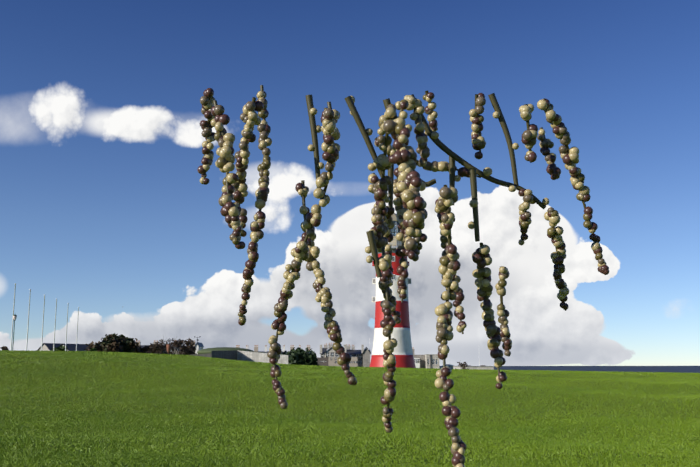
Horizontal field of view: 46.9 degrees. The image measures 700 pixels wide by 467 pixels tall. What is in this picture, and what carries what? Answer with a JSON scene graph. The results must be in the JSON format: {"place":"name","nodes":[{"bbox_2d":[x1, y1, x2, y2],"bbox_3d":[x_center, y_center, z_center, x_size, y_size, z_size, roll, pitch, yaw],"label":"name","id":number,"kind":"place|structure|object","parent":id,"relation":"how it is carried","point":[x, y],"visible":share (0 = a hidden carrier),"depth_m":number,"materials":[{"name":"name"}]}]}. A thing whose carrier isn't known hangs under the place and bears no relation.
{"place":"outdoors","nodes":[
{"label":"outdoors","id":0,"kind":"place"},
{"bbox_2d":[197,347,252,353],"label":"grassy mound","id":1,"kind":"object","parent":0,"point":[206,351],"visible":0.4,"depth_m":206.11,"materials":[{"name":"green plant"}]},
{"bbox_2d":[0,350,699,466],"bbox_3d":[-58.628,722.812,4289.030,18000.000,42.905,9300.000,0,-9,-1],"label":"lawn ground","id":2,"kind":"structure","parent":0,"point":[687,369],"depth_m":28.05,"materials":[{"name":"green plant"}]},
{"bbox_2d":[10,283,15,350],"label":"flagpole","id":3,"kind":"object","parent":2,"relation":"on","point":[12,319],"visible":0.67,"depth_m":122.09,"materials":[{"name":"white metal"}]},
{"bbox_2d":[12,315,16,349],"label":"street lamp","id":4,"kind":"object","parent":2,"relation":"on","point":[14,317],"visible":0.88,"depth_m":116.57,"materials":[{"name":"grey metal"}]},
{"bbox_2d":[26,289,30,349],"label":"flagpole","id":5,"kind":"object","parent":2,"relation":"on","point":[28,320],"visible":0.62,"depth_m":131.17,"materials":[{"name":"white metal"}]},
{"bbox_2d":[41,294,44,349],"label":"flagpole","id":6,"kind":"object","parent":2,"relation":"on","point":[43,322],"visible":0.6,"depth_m":141.44,"materials":[{"name":"white metal"}]},
{"bbox_2d":[53,299,56,350],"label":"flagpole","id":7,"kind":"object","parent":2,"relation":"on","point":[55,326],"visible":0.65,"depth_m":150.31,"materials":[{"name":"white metal"}]},
{"bbox_2d":[51,345,67,350],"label":"bush","id":8,"kind":"object","parent":2,"relation":"on","point":[60,348],"visible":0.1,"depth_m":295.40,"materials":[{"name":"green plant"}]},
{"bbox_2d":[65,303,68,350],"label":"flagpole","id":9,"kind":"object","parent":2,"relation":"on","point":[66,329],"visible":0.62,"depth_m":160.83,"materials":[{"name":"white metal"}]},
{"bbox_2d":[37,343,109,351],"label":"building","id":10,"kind":"structure","parent":2,"relation":"on","point":[70,347],"depth_m":330.98,"materials":[{"name":"stone"}]},
{"bbox_2d":[76,307,78,350],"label":"flagpole","id":11,"kind":"object","parent":2,"relation":"on","point":[77,329],"visible":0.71,"depth_m":172.22,"materials":[{"name":"white metal"}]},
{"bbox_2d":[84,333,144,352],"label":"bush","id":12,"kind":"object","parent":2,"relation":"on","point":[114,342],"visible":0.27,"depth_m":283.70,"materials":[{"name":"green plant"}]},
{"bbox_2d":[142,343,155,353],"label":"bush","id":13,"kind":"object","parent":2,"relation":"on","point":[146,348],"visible":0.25,"depth_m":291.16,"materials":[{"name":"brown plant"}]},
{"bbox_2d":[147,336,167,353],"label":"bare tree","id":14,"kind":"object","parent":2,"relation":"on","point":[159,347],"visible":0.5,"depth_m":269.96,"materials":[{"name":"brown plant"}]},
{"bbox_2d":[166,344,170,353],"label":"armada beacon","id":15,"kind":"object","parent":2,"relation":"on","point":[168,346],"visible":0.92,"depth_m":236.39,"materials":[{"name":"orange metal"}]},
{"bbox_2d":[136,340,203,353],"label":"building","id":16,"kind":"structure","parent":2,"relation":"on","point":[199,346],"depth_m":297.03,"materials":[{"name":"stone"}]},
{"bbox_2d":[164,334,187,354],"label":"bare tree","id":17,"kind":"object","parent":2,"relation":"on","point":[177,344],"visible":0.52,"depth_m":278.42,"materials":[{"name":"brown plant"}]},
{"bbox_2d":[180,338,196,354],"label":"bush","id":18,"kind":"object","parent":2,"relation":"on","point":[190,344],"visible":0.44,"depth_m":285.17,"materials":[{"name":"brown plant"}]},
{"bbox_2d":[190,350,295,363],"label":"citadel wall","id":19,"kind":"structure","parent":2,"relation":"on","point":[249,356],"depth_m":195.01,"materials":[{"name":"stone"}]},
{"bbox_2d":[236,345,314,353],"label":"terrace","id":20,"kind":"structure","parent":2,"relation":"on","point":[265,351],"depth_m":330.36,"materials":[{"name":"stone"}]},
{"bbox_2d":[282,347,321,365],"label":"holm oak bush","id":21,"kind":"object","parent":2,"relation":"on","point":[303,357],"visible":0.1,"depth_m":219.72,"materials":[{"name":"green plant"}]},
{"bbox_2d":[317,357,357,366],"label":"building","id":22,"kind":"structure","parent":2,"relation":"on","point":[332,361],"depth_m":232.09,"materials":[{"name":"stone"}]},
{"bbox_2d":[320,343,370,366],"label":"building","id":23,"kind":"structure","parent":2,"relation":"on","point":[362,354],"depth_m":259.04,"materials":[{"name":"stone"}]},
{"bbox_2d":[369,213,415,367],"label":"lighthouse","id":24,"kind":"object","parent":2,"relation":"on","point":[403,350],"depth_m":103.89,"materials":[{"name":"painted stone"},{"name":"metal"},{"name":"glass"}]},
{"bbox_2d":[197,85,608,466],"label":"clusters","id":25,"kind":"object","parent":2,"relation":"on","point":[407,185],"visible":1,"depth_m":0.53,"materials":[{"name":"yellow plant"}]},
{"bbox_2d":[412,349,439,368],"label":"stone building","id":26,"kind":"structure","parent":2,"relation":"on","point":[427,361],"depth_m":227.62,"materials":[{"name":"stone"}]},
{"bbox_2d":[440,364,453,368],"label":"building","id":27,"kind":"structure","parent":2,"relation":"on","point":[450,366],"depth_m":237.04,"materials":[{"name":"stone"}]},
{"bbox_2d":[455,362,467,369],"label":"bare shrub","id":28,"kind":"object","parent":2,"relation":"on","point":[462,365],"visible":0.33,"depth_m":197.34,"materials":[{"name":"brown plant"}]},
{"bbox_2d":[453,364,493,369],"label":"building","id":29,"kind":"structure","parent":2,"relation":"on","point":[481,367],"depth_m":212.40,"materials":[{"name":"stone"}]},
{"bbox_2d":[0,0,699,365],"label":"sky","id":30,"kind":"structure","parent":0,"point":[106,212],"materials":[{"name":"blue"}]}
]}

